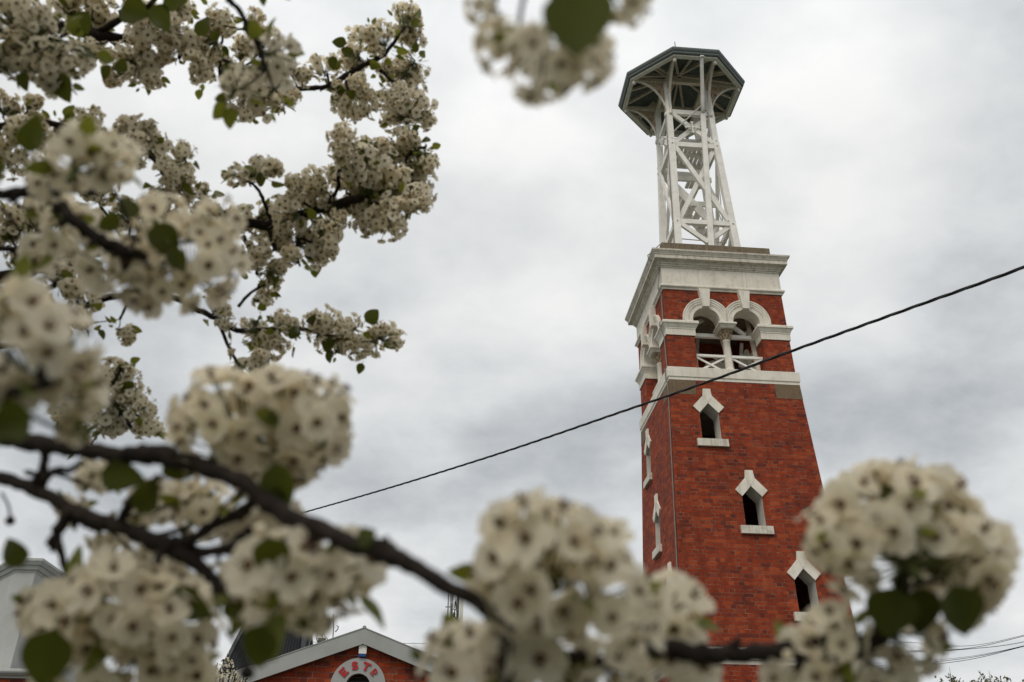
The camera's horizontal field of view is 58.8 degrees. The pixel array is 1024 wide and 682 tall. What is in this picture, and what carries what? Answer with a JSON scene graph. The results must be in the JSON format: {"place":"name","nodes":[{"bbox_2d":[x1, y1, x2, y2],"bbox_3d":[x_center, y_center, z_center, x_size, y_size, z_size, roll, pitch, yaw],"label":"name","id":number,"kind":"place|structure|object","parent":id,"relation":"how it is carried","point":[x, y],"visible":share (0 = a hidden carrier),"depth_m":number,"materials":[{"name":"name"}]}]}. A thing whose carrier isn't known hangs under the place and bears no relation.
{"place":"outdoors","nodes":[
{"label":"outdoors","id":0,"kind":"place"},
{"bbox_2d":[0,558,77,681],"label":"rendered building","id":1,"kind":"structure","parent":0,"point":[14,581],"depth_m":17.96,"materials":[{"name":"paint"}]},
{"bbox_2d":[218,629,311,674],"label":"dark roofed building","id":2,"kind":"structure","parent":0,"point":[293,641],"depth_m":22.14,"materials":[{"name":"grey metal"}]},
{"bbox_2d":[218,625,476,681],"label":"gable building","id":3,"kind":"structure","parent":0,"point":[339,659],"depth_m":13.89,"materials":[{"name":"brick"}]},
{"bbox_2d":[309,625,338,645],"bbox_3d":[-3.163,4.928,15.195,0.554,0.646,0.291,-5,-30,9],"label":"roof aerial","id":4,"kind":"object","parent":3,"relation":"on","point":[319,640],"visible":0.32,"depth_m":15.19,"materials":[{"name":"metal"}]},
{"bbox_2d":[358,645,366,657],"bbox_3d":[-2.298,4.774,13.989,0.120,0.176,0.090,3,-29,-4],"label":"alarm siren","id":5,"kind":"object","parent":3,"relation":"on","point":[362,651],"visible":1,"depth_m":13.95,"materials":[{"name":"white plastic"}]},
{"bbox_2d":[0,0,1023,681],"label":"sky","id":6,"kind":"structure","parent":0,"point":[877,146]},
{"bbox_2d":[199,265,1023,541],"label":"overhead cable","id":7,"kind":"object","parent":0,"point":[825,338],"visible":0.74,"depth_m":7.67,"materials":[{"name":"black plastic"}]},
{"bbox_2d":[407,635,1022,645],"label":"overhead wire","id":8,"kind":"object","parent":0,"point":[889,642],"visible":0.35,"depth_m":40.00,"materials":[{"name":"black"}]},
{"bbox_2d":[426,636,1022,654],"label":"overhead wire","id":9,"kind":"object","parent":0,"point":[922,650],"visible":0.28,"depth_m":39.99,"materials":[{"name":"black"}]},
{"bbox_2d":[618,42,855,681],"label":"lookout tower","id":10,"kind":"structure","parent":0,"point":[732,485],"depth_m":22.77,"materials":[{"name":"red brick"}]},
{"bbox_2d":[643,428,651,488],"bbox_3d":[3.800,3.077,24.114,0.574,1.550,0.770,3,-29,-4],"label":"window","id":11,"kind":"structure","parent":10,"relation":"in","point":[647,447],"depth_m":24.20,"materials":[{"name":"beige paint"}]},
{"bbox_2d":[652,493,661,559],"bbox_3d":[3.764,4.531,22.375,0.574,1.550,0.770,3,-29,-4],"label":"window","id":12,"kind":"structure","parent":10,"relation":"in","point":[656,552],"depth_m":22.46,"materials":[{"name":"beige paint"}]},
{"bbox_2d":[667,562,671,582],"bbox_3d":[3.610,5.361,20.628,0.112,0.650,0.770,3,-29,-4],"label":"window","id":13,"kind":"structure","parent":10,"relation":"in","point":[669,563],"depth_m":20.67,"materials":[{"name":"beige paint"}]},
{"bbox_2d":[693,388,728,446],"bbox_3d":[4.763,1.941,22.137,0.770,1.550,0.574,3,-29,-4],"label":"window","id":14,"kind":"structure","parent":10,"relation":"in","point":[707,404],"depth_m":22.12,"materials":[{"name":"beige paint"}]},
{"bbox_2d":[735,470,774,534],"bbox_3d":[5.525,3.793,21.072,0.770,1.550,0.574,3,-29,-4],"label":"window","id":15,"kind":"structure","parent":10,"relation":"in","point":[749,485],"depth_m":21.05,"materials":[{"name":"beige paint"}]},
{"bbox_2d":[787,551,820,621],"bbox_3d":[6.439,5.473,20.128,0.770,1.550,0.574,3,-29,-4],"label":"window","id":16,"kind":"structure","parent":10,"relation":"in","point":[808,574],"depth_m":20.14,"materials":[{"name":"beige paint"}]},
{"bbox_2d":[882,646,1022,665],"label":"overhead wire","id":17,"kind":"object","parent":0,"point":[977,656],"visible":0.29,"depth_m":39.99,"materials":[{"name":"black"}]},
{"bbox_2d":[887,646,1023,667],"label":"overhead wire","id":18,"kind":"object","parent":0,"point":[983,656],"visible":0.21,"depth_m":39.99,"materials":[{"name":"black"}]},
{"bbox_2d":[916,642,1021,651],"bbox_3d":[21.779,8.975,41.440,62.673,10.260,1.831,-2,-29,4],"label":"overhead wire","id":19,"kind":"object","parent":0,"point":[985,647],"visible":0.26,"depth_m":39.99,"materials":[{"name":"black"}]},
{"bbox_2d":[940,646,1020,659],"bbox_3d":[21.779,9.265,41.430,62.679,10.471,1.798,-2,-29,4],"label":"overhead wire","id":20,"kind":"object","parent":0,"point":[981,654],"visible":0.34,"depth_m":39.99,"materials":[{"name":"black"}]},
{"label":"ground","id":21,"kind":"structure","parent":0,"visible":0},
{"bbox_2d":[216,652,248,681],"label":"blossom tree","id":22,"kind":"object","parent":21,"relation":"on","point":[228,675],"visible":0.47,"depth_m":9.36,"materials":[{"name":"white plant"}]},
{"bbox_2d":[445,597,462,619],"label":"communications mast","id":23,"kind":"object","parent":21,"relation":"on","point":[459,612],"visible":0.16,"depth_m":55.44,"materials":[{"name":"metal"}]},
{"bbox_2d":[0,0,1021,681],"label":"flowering pear tree","id":24,"kind":"object","parent":21,"relation":"on","point":[940,540],"visible":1,"depth_m":0.53,"materials":[{"name":"white plant"}]},
{"bbox_2d":[935,667,1023,681],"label":"leafy tree","id":25,"kind":"object","parent":21,"relation":"on","point":[983,677],"visible":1,"depth_m":14.77,"materials":[{"name":"green plant"}]}
]}

